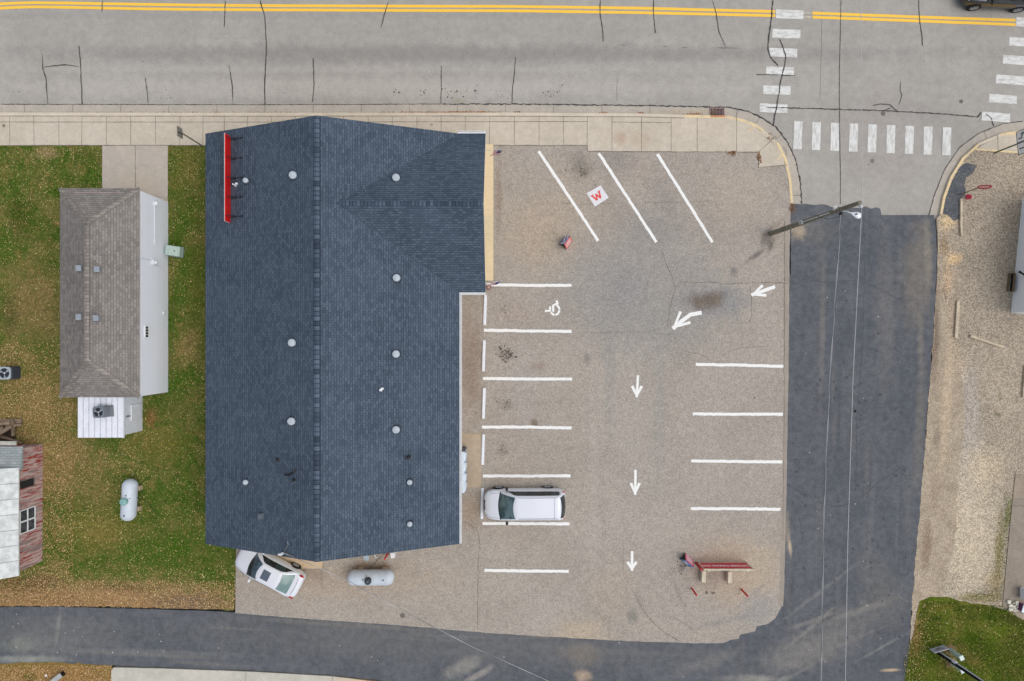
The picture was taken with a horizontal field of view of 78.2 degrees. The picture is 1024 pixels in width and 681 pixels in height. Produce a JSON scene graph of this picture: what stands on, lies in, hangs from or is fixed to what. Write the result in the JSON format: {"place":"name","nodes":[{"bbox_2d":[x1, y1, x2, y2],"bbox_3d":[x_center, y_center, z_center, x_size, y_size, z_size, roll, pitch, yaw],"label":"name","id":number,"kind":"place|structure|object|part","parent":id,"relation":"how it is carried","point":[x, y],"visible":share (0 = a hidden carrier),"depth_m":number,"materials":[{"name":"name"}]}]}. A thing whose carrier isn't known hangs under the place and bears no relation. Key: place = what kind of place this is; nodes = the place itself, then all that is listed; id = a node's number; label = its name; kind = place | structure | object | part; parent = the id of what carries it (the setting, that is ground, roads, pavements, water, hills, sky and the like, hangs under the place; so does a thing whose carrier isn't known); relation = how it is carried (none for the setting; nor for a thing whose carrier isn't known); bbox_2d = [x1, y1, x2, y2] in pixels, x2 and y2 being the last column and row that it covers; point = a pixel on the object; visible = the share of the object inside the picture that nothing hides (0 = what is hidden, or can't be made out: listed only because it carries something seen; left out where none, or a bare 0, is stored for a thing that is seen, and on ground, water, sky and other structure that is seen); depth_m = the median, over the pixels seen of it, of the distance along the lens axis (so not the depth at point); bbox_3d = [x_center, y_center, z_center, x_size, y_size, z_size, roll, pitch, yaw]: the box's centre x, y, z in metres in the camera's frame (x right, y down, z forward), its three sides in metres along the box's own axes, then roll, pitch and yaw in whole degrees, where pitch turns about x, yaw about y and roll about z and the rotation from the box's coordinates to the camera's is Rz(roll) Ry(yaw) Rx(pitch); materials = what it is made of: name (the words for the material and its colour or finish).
{"place":"outdoors","nodes":[
{"label":"outdoors","id":0,"kind":"place"},
{"bbox_2d":[0,441,42,578],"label":"red barn","id":1,"kind":"structure","parent":0,"point":[21,507],"depth_m":38.13,"materials":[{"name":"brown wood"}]},
{"bbox_2d":[19,505,35,534],"bbox_3d":[-29.764,11.021,38.701,0.085,1.260,1.460,0,90,0],"label":"window","id":2,"kind":"structure","parent":1,"relation":"in","point":[27,517],"depth_m":38.67,"materials":[{"name":"white glass"}]},
{"bbox_2d":[0,662,115,680],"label":"lawn","id":3,"kind":"structure","parent":0,"point":[22,664],"depth_m":39.99,"materials":[{"name":"brown plant"}]},
{"bbox_2d":[0,665,111,680],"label":"brown leaves","id":4,"kind":"object","parent":3,"relation":"on","point":[22,678],"visible":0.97,"depth_m":39.97,"materials":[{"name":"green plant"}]},
{"bbox_2d":[50,671,65,680],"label":"pole","id":5,"kind":"object","parent":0,"point":[59,676],"visible":1,"depth_m":39.52,"materials":[{"name":"metal"}]},
{"bbox_2d":[0,145,235,610],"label":"lawn","id":6,"kind":"structure","parent":0,"point":[173,505],"depth_m":40.00,"materials":[{"name":"green plant"}]},
{"bbox_2d":[0,366,20,379],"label":"air conditioner","id":7,"kind":"object","parent":6,"relation":"on","point":[10,372],"visible":1,"depth_m":39.24,"materials":[{"name":"metal"}]},
{"bbox_2d":[0,418,22,443],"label":"wood pile","id":8,"kind":"object","parent":6,"relation":"on","point":[7,431],"visible":0.99,"depth_m":39.69,"materials":[{"name":"brown wood"}]},
{"bbox_2d":[78,396,142,437],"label":"shed","id":9,"kind":"structure","parent":6,"relation":"on","point":[125,419],"depth_m":37.87,"materials":[{"name":"white metal"}]},
{"bbox_2d":[92,405,113,417],"bbox_3d":[-24.373,4.195,37.571,0.891,0.619,0.789,-4,90,0],"label":"air conditioner","id":10,"kind":"object","parent":9,"relation":"on","point":[103,411],"visible":1,"depth_m":37.32,"materials":[{"name":"grey metal"}]},
{"bbox_2d":[58,187,167,398],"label":"white house","id":11,"kind":"structure","parent":6,"relation":"on","point":[113,298],"depth_m":36.63,"materials":[{"name":"grey"}]},
{"bbox_2d":[144,326,149,337],"bbox_3d":[-21.790,-0.514,37.605,0.080,0.440,0.720,0,90,0],"label":"window","id":12,"kind":"structure","parent":11,"relation":"in","point":[146,328],"depth_m":37.58,"materials":[{"name":"white glass"}]},
{"bbox_2d":[0,146,235,608],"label":"fallen leaves","id":13,"kind":"object","parent":6,"relation":"on","point":[97,439],"visible":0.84,"depth_m":39.98,"materials":[{"name":"brown plant"}]},
{"bbox_2d":[120,479,156,520],"bbox_3d":[-23.384,9.972,39.292,1.908,1.415,2.620,3,90,0],"label":"propane tank","id":14,"kind":"object","parent":6,"relation":"on","point":[129,506],"visible":1,"depth_m":39.00,"materials":[{"name":"metal"}]},
{"bbox_2d":[165,245,184,257],"bbox_3d":[-21.219,-5.609,39.610,0.840,0.780,0.680,6,90,0],"label":"utility box","id":15,"kind":"object","parent":6,"relation":"on","point":[174,251],"visible":1,"depth_m":39.43,"materials":[{"name":"green paint"}]},
{"bbox_2d":[177,126,203,146],"bbox_3d":[-19.632,-12.332,38.510,0.113,2.980,0.620,-2,90,0],"label":"traffic sign","id":16,"kind":"object","parent":6,"relation":"on","point":[180,133],"visible":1,"depth_m":37.50,"materials":[{"name":"metal"}]},
{"bbox_2d":[102,145,167,200],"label":"driveway","id":17,"kind":"structure","parent":0,"point":[144,168],"depth_m":39.98,"materials":[{"name":"beige concrete"}]},
{"bbox_2d":[111,665,380,680],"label":"concrete slab","id":18,"kind":"structure","parent":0,"point":[128,673],"depth_m":39.95,"materials":[{"name":"beige concrete"}]},
{"bbox_2d":[0,606,778,680],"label":"alley","id":19,"kind":"structure","parent":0,"point":[188,638],"depth_m":40.00,"materials":[{"name":"grey asphalt"}]},
{"bbox_2d":[0,115,784,167],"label":"sidewalk","id":20,"kind":"structure","parent":0,"point":[633,134],"depth_m":39.98,"materials":[{"name":"beige concrete"}]},
{"bbox_2d":[712,109,795,212],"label":"dead weeds","id":21,"kind":"object","parent":20,"relation":"on","point":[759,157],"visible":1,"depth_m":39.95,"materials":[{"name":"brown plant"}]},
{"bbox_2d":[484,144,492,280],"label":"entrance walk","id":22,"kind":"structure","parent":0,"point":[488,207],"depth_m":39.84,"materials":[{"name":"beige concrete"}]},
{"bbox_2d":[0,0,1023,219],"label":"road","id":23,"kind":"structure","parent":0,"point":[790,70],"depth_m":40.12,"materials":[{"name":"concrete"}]},
{"bbox_2d":[0,104,985,203],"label":"kerb","id":24,"kind":"structure","parent":23,"relation":"on","point":[764,127],"depth_m":40.11,"materials":[{"name":"yellow paint"}]},
{"bbox_2d":[96,110,700,114],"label":"gutter leaves","id":25,"kind":"object","parent":24,"relation":"on","point":[402,111],"visible":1,"depth_m":40.09,"materials":[{"name":"orange plant"}]},
{"bbox_2d":[710,108,724,116],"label":"storm drain","id":26,"kind":"object","parent":24,"relation":"on","point":[719,112],"visible":1,"depth_m":40.08,"materials":[{"name":"metal"}]},
{"bbox_2d":[929,121,1023,214],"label":"kerb","id":27,"kind":"structure","parent":23,"relation":"on","point":[964,151],"depth_m":40.11,"materials":[{"name":"yellow paint"}]},
{"bbox_2d":[960,0,1023,12],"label":"dark suv","id":28,"kind":"object","parent":23,"relation":"on","point":[1015,6],"visible":1,"depth_m":39.37,"materials":[{"name":"black paint"}]},
{"bbox_3d":[31.021,-21.062,38.777,2.690,0.515,0.199,2,90,0],"label":"side window","id":29,"kind":"part","parent":28,"relation":"part of","materials":[{"name":"black glass"}]},
{"bbox_2d":[235,145,804,642],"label":"parking lot","id":30,"kind":"structure","parent":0,"point":[633,377],"depth_m":39.99,"materials":[{"name":"grey asphalt"}]},
{"bbox_2d":[235,550,305,598],"bbox_3d":[-15.152,14.354,39.290,4.435,1.503,2.185,27,90,0],"label":"sedan","id":31,"kind":"object","parent":30,"relation":"on","point":[279,575],"visible":0.82,"depth_m":38.93,"materials":[{"name":"white paint"}]},
{"bbox_3d":[-14.553,13.867,38.865,2.338,0.408,0.241,27,90,0],"label":"side window","id":32,"kind":"part","parent":31,"relation":"part of","materials":[{"name":"black glass"}]},
{"bbox_3d":[-13.978,14.962,38.798,0.754,0.380,1.333,27,90,0],"label":"rear window","id":33,"kind":"part","parent":31,"relation":"part of","materials":[{"name":"teal glass"}]},
{"bbox_2d":[275,555,321,568],"bbox_3d":[-13.516,13.875,40.115,2.969,0.350,1.156,0,90,0],"label":"back door pad","id":34,"kind":"object","parent":30,"relation":"on","point":[303,565],"visible":0.14,"depth_m":39.94,"materials":[{"name":"concrete"}]},
{"bbox_2d":[205,115,485,561],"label":"store building","id":35,"kind":"structure","parent":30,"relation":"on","point":[344,265],"depth_m":35.30,"materials":[{"name":"blue"}]},
{"bbox_2d":[224,133,242,222],"bbox_3d":[-15.812,-9.250,35.950,0.925,0.660,5.000,0,90,0],"label":"roof sign","id":36,"kind":"object","parent":35,"relation":"on","point":[227,179],"visible":1,"depth_m":35.87,"materials":[{"name":"metal"}]},
{"bbox_2d":[278,541,294,556],"bbox_3d":[-12.354,11.429,35.694,0.927,2.614,0.883,0,90,0],"label":"service mast","id":37,"kind":"object","parent":35,"relation":"attached to","point":[281,554],"visible":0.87,"depth_m":34.57,"materials":[{"name":"grey metal"}]},
{"bbox_2d":[284,553,547,680],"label":"overhead wire","id":38,"kind":"object","parent":35,"relation":"attached to","point":[421,620],"visible":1,"depth_m":34.53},
{"bbox_2d":[485,150,501,155],"bbox_3d":[-1.175,-11.246,37.619,1.197,1.062,0.168,8,90,0],"label":"flag","id":39,"kind":"object","parent":35,"relation":"attached to","point":[496,152],"visible":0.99,"depth_m":37.58,"materials":[{"name":"multicoloured fabric"}]},
{"bbox_2d":[486,281,501,285],"bbox_3d":[-1.176,-3.384,37.445,1.274,0.716,0.214,-3,90,0],"label":"flag","id":40,"kind":"object","parent":35,"relation":"attached to","point":[495,282],"visible":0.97,"depth_m":37.35,"materials":[{"name":"multicoloured fabric"}]},
{"bbox_2d":[347,553,393,585],"bbox_3d":[-8.738,14.749,39.267,2.867,1.465,1.838,-27,90,0],"label":"propane tank","id":41,"kind":"object","parent":30,"relation":"on","point":[362,576],"visible":0.98,"depth_m":38.94,"materials":[{"name":"metal"}]},
{"bbox_2d":[390,552,395,557],"bbox_3d":[-7.487,13.473,39.737,0.250,0.525,0.330,-6,90,0],"label":"white box","id":42,"kind":"object","parent":30,"relation":"on","point":[392,554],"visible":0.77,"depth_m":39.48,"materials":[{"name":"metal"}]},
{"bbox_2d":[16,297,880,676],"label":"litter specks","id":43,"kind":"object","parent":30,"relation":"on","point":[654,669],"visible":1,"depth_m":39.98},
{"bbox_2d":[462,433,480,486],"bbox_3d":[-2.562,7.594,40.125,1.250,0.350,3.406,0,90,0],"label":"concrete pad","id":44,"kind":"object","parent":30,"relation":"on","point":[471,442],"depth_m":39.95,"materials":[{"name":"concrete"}]},
{"bbox_2d":[462,447,466,473],"bbox_3d":[-3.220,7.370,38.945,0.860,1.910,1.310,0,90,0],"label":"ice freezer","id":45,"kind":"object","parent":44,"relation":"on","point":[464,458],"visible":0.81,"depth_m":38.08,"materials":[{"name":"grey metal"}]},
{"bbox_2d":[462,468,466,492],"bbox_3d":[-3.220,8.620,38.945,0.860,1.910,1.170,0,90,0],"label":"ice freezer","id":46,"kind":"object","parent":44,"relation":"on","point":[464,481],"visible":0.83,"depth_m":38.08,"materials":[{"name":"grey metal"}]},
{"bbox_2d":[480,488,483,518],"bbox_3d":[-1.892,10.318,39.932,0.204,0.115,1.965,2,90,0],"label":"wheel stop","id":47,"kind":"object","parent":30,"relation":"on","point":[482,504],"visible":1,"depth_m":39.88,"materials":[{"name":"white concrete"}]},
{"bbox_2d":[481,434,484,464],"bbox_3d":[-1.845,6.905,39.932,0.204,0.115,1.934,2,90,0],"label":"wheel stop","id":48,"kind":"object","parent":30,"relation":"on","point":[482,448],"visible":1,"depth_m":39.88,"materials":[{"name":"white concrete"}]},
{"bbox_2d":[482,340,485,370],"bbox_3d":[-1.799,0.966,39.932,0.204,0.115,1.965,2,90,0],"label":"wheel stop","id":49,"kind":"object","parent":30,"relation":"on","point":[483,353],"visible":1,"depth_m":39.88,"materials":[{"name":"white concrete"}]},
{"bbox_2d":[482,388,485,418],"bbox_3d":[-1.799,3.974,39.932,0.204,0.115,1.934,2,90,0],"label":"wheel stop","id":50,"kind":"object","parent":30,"relation":"on","point":[483,401],"visible":1,"depth_m":39.88,"materials":[{"name":"white concrete"}]},
{"bbox_2d":[483,295,486,324],"bbox_3d":[-1.721,-1.933,39.932,0.204,0.115,1.902,2,90,0],"label":"wheel stop","id":51,"kind":"object","parent":30,"relation":"on","point":[484,309],"visible":0.92,"depth_m":39.88,"materials":[{"name":"white concrete"}]},
{"bbox_2d":[484,486,565,524],"bbox_3d":[0.791,10.216,39.142,5.092,1.804,2.352,0,90,0],"label":"minivan","id":52,"kind":"object","parent":30,"relation":"on","point":[542,503],"visible":1,"depth_m":38.46,"materials":[{"name":"white paint"}]},
{"bbox_3d":[1.248,9.386,38.662,3.346,0.569,0.176,0,90,0],"label":"side window","id":53,"kind":"part","parent":52,"relation":"part of","materials":[{"name":"black glass"}]},
{"bbox_3d":[3.131,10.199,38.633,0.368,0.611,1.369,0,90,0],"label":"rear window","id":54,"kind":"part","parent":52,"relation":"part of","materials":[{"name":"black glass"}]},
{"bbox_2d":[559,236,571,248],"bbox_3d":[3.402,-6.208,39.525,0.580,0.961,0.678,35,90,0],"label":"sandwich board","id":55,"kind":"object","parent":30,"relation":"on","point":[567,243],"visible":1,"depth_m":39.45,"materials":[{"name":"red plastic"}]},
{"bbox_2d":[679,553,693,567],"bbox_3d":[11.047,13.883,39.610,0.714,0.792,0.542,42,90,0],"label":"sandwich board","id":56,"kind":"object","parent":30,"relation":"on","point":[686,557],"visible":1,"depth_m":39.56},
{"bbox_2d":[700,570,705,582],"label":"concrete block","id":57,"kind":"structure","parent":30,"relation":"on","point":[703,576],"depth_m":39.60,"materials":[{"name":"beige concrete"}]},
{"bbox_2d":[695,562,753,571],"bbox_3d":[13.254,14.144,39.380,3.301,1.240,0.195,0,90,0],"label":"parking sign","id":58,"kind":"object","parent":30,"relation":"on","point":[724,566],"visible":1,"depth_m":39.25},
{"bbox_2d":[725,571,734,584],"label":"concrete block","id":59,"kind":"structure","parent":30,"relation":"on","point":[730,579],"depth_m":39.68,"materials":[{"name":"beige concrete"}]},
{"bbox_2d":[768,201,861,235],"bbox_3d":[16.503,-6.336,34.974,1.444,10.655,0.923,42,90,0],"label":"utility pole","id":60,"kind":"object","parent":30,"relation":"on","point":[857,215],"visible":0.98,"depth_m":32.95,"materials":[{"name":"brown wood"}]},
{"bbox_2d":[821,215,841,680],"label":"overhead wire","id":61,"kind":"object","parent":60,"relation":"attached to","point":[826,447],"visible":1,"depth_m":31.65,"materials":[{"name":"grey metal"}]},
{"bbox_2d":[845,36,861,680],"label":"overhead wire","id":62,"kind":"object","parent":60,"relation":"attached to","point":[854,343],"visible":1,"depth_m":30.11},
{"bbox_2d":[758,204,936,680],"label":"side street","id":63,"kind":"structure","parent":0,"point":[895,282],"depth_m":39.99,"materials":[{"name":"grey asphalt"}]},
{"bbox_2d":[911,290,964,609],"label":"dirt verge","id":64,"kind":"structure","parent":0,"point":[937,529],"depth_m":39.99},
{"bbox_2d":[904,597,1023,680],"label":"lawn corner","id":65,"kind":"object","parent":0,"point":[953,629],"visible":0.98,"depth_m":39.98,"materials":[{"name":"green plant"}]},
{"bbox_2d":[929,645,948,652],"bbox_3d":[26.864,19.414,39.685,0.950,0.630,0.072,-17,90,0],"label":"marker plate","id":66,"kind":"object","parent":65,"relation":"on","point":[938,649],"visible":1,"depth_m":39.60,"materials":[{"name":"grey metal"}]},
{"bbox_2d":[945,644,964,660],"bbox_3d":[27.812,19.641,39.472,0.800,1.055,0.780,0,90,0],"label":"pedestal","id":67,"kind":"object","parent":65,"relation":"on","point":[952,651],"visible":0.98,"depth_m":39.64,"materials":[{"name":"metal"}]},
{"bbox_2d":[946,657,964,673],"bbox_3d":[27.875,20.422,39.472,0.800,1.055,0.780,0,90,0],"label":"pedestal","id":68,"kind":"object","parent":65,"relation":"on","point":[953,666],"visible":0.38,"depth_m":39.97,"materials":[{"name":"metal"}]},
{"bbox_2d":[937,652,983,680],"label":"steel pole","id":69,"kind":"object","parent":65,"relation":"on","point":[959,666],"visible":0.88,"depth_m":38.07,"materials":[{"name":"metal"}]},
{"bbox_2d":[904,601,1023,680],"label":"fallen leaves","id":70,"kind":"object","parent":65,"relation":"on","point":[948,637],"visible":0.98,"depth_m":39.96,"materials":[{"name":"brown plant"}]},
{"bbox_2d":[909,150,1023,647],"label":"gravel yard","id":71,"kind":"structure","parent":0,"point":[975,263],"depth_m":40.00,"materials":[{"name":"beige gravel"}]},
{"bbox_2d":[954,301,959,337],"bbox_3d":[28.195,-1.344,39.930,0.190,0.120,2.348,3,90,0],"label":"timber","id":72,"kind":"object","parent":71,"relation":"on","point":[956,326],"visible":1,"depth_m":39.87,"materials":[{"name":"beige wood"}]},
{"bbox_2d":[943,163,976,220],"bbox_3d":[28.307,-9.500,40.163,1.296,0.350,3.806,18,90,0],"label":"dark gravel patch","id":73,"kind":"object","parent":71,"relation":"on","point":[953,197],"visible":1,"depth_m":39.99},
{"bbox_2d":[959,199,962,220],"bbox_3d":[28.453,-8.281,39.930,0.140,0.120,1.406,0,90,0],"label":"timber","id":74,"kind":"object","parent":73,"relation":"on","point":[960,209],"visible":1,"depth_m":39.88,"materials":[{"name":"beige wood"}]},
{"bbox_2d":[959,185,991,194],"bbox_3d":[28.641,-9.322,38.962,0.540,2.082,0.307,0,90,0],"label":"sign","id":75,"kind":"object","parent":73,"relation":"on","point":[984,186],"visible":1,"depth_m":38.34,"materials":[{"name":"red metal"}]},
{"bbox_2d":[959,220,962,235],"bbox_3d":[28.461,-7.109,39.930,0.140,0.120,1.001,-3,90,0],"label":"timber","id":76,"kind":"object","parent":71,"relation":"on","point":[961,226],"visible":1,"depth_m":39.87,"materials":[{"name":"beige wood"}]},
{"bbox_2d":[955,492,1009,603],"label":"yard weeds","id":77,"kind":"object","parent":71,"relation":"on","point":[1000,566],"visible":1,"depth_m":39.98,"materials":[{"name":"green plant"}]},
{"bbox_2d":[969,335,1004,347],"bbox_3d":[30.094,0.062,39.930,2.243,0.120,0.160,19,90,0],"label":"timber","id":78,"kind":"object","parent":71,"relation":"on","point":[986,341],"visible":1,"depth_m":39.87,"materials":[{"name":"beige wood"}]},
{"bbox_2d":[994,129,1023,154],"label":"lane sign","id":79,"kind":"object","parent":71,"relation":"on","point":[1020,140],"visible":1,"depth_m":37.90,"materials":[{"name":"white metal"}]},
{"bbox_2d":[1002,475,1023,612],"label":"concrete pad","id":80,"kind":"object","parent":71,"relation":"on","point":[1014,578],"visible":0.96,"depth_m":39.96,"materials":[{"name":"beige concrete"}]},
{"bbox_2d":[1017,603,1023,612],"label":"purple box","id":81,"kind":"object","parent":80,"relation":"on","point":[1021,607],"visible":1,"depth_m":39.66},
{"bbox_2d":[1020,587,1023,599],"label":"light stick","id":82,"kind":"object","parent":80,"relation":"on","point":[1022,593],"visible":1,"depth_m":39.72,"materials":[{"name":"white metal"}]},
{"bbox_2d":[1011,199,1023,313],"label":"trailer house","id":83,"kind":"structure","parent":71,"relation":"on","point":[1018,301],"depth_m":39.69,"materials":[{"name":"grey metal"}]},
{"bbox_2d":[1006,273,1015,291],"bbox_3d":[31.560,-3.673,39.822,0.284,0.355,1.171,6,90,0],"label":"wooden window frame","id":84,"kind":"object","parent":83,"relation":"attached to","point":[1012,284],"visible":1,"depth_m":39.87,"materials":[{"name":"black wood"}]},
{"bbox_2d":[1022,371,1023,396],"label":"timber","id":85,"kind":"object","parent":71,"relation":"on","point":[1023,386],"visible":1,"depth_m":39.92,"materials":[{"name":"beige wood"}]},
{"bbox_2d":[968,134,1023,155],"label":"sidewalk","id":86,"kind":"structure","parent":0,"point":[999,143],"depth_m":39.98,"materials":[{"name":"beige concrete"}]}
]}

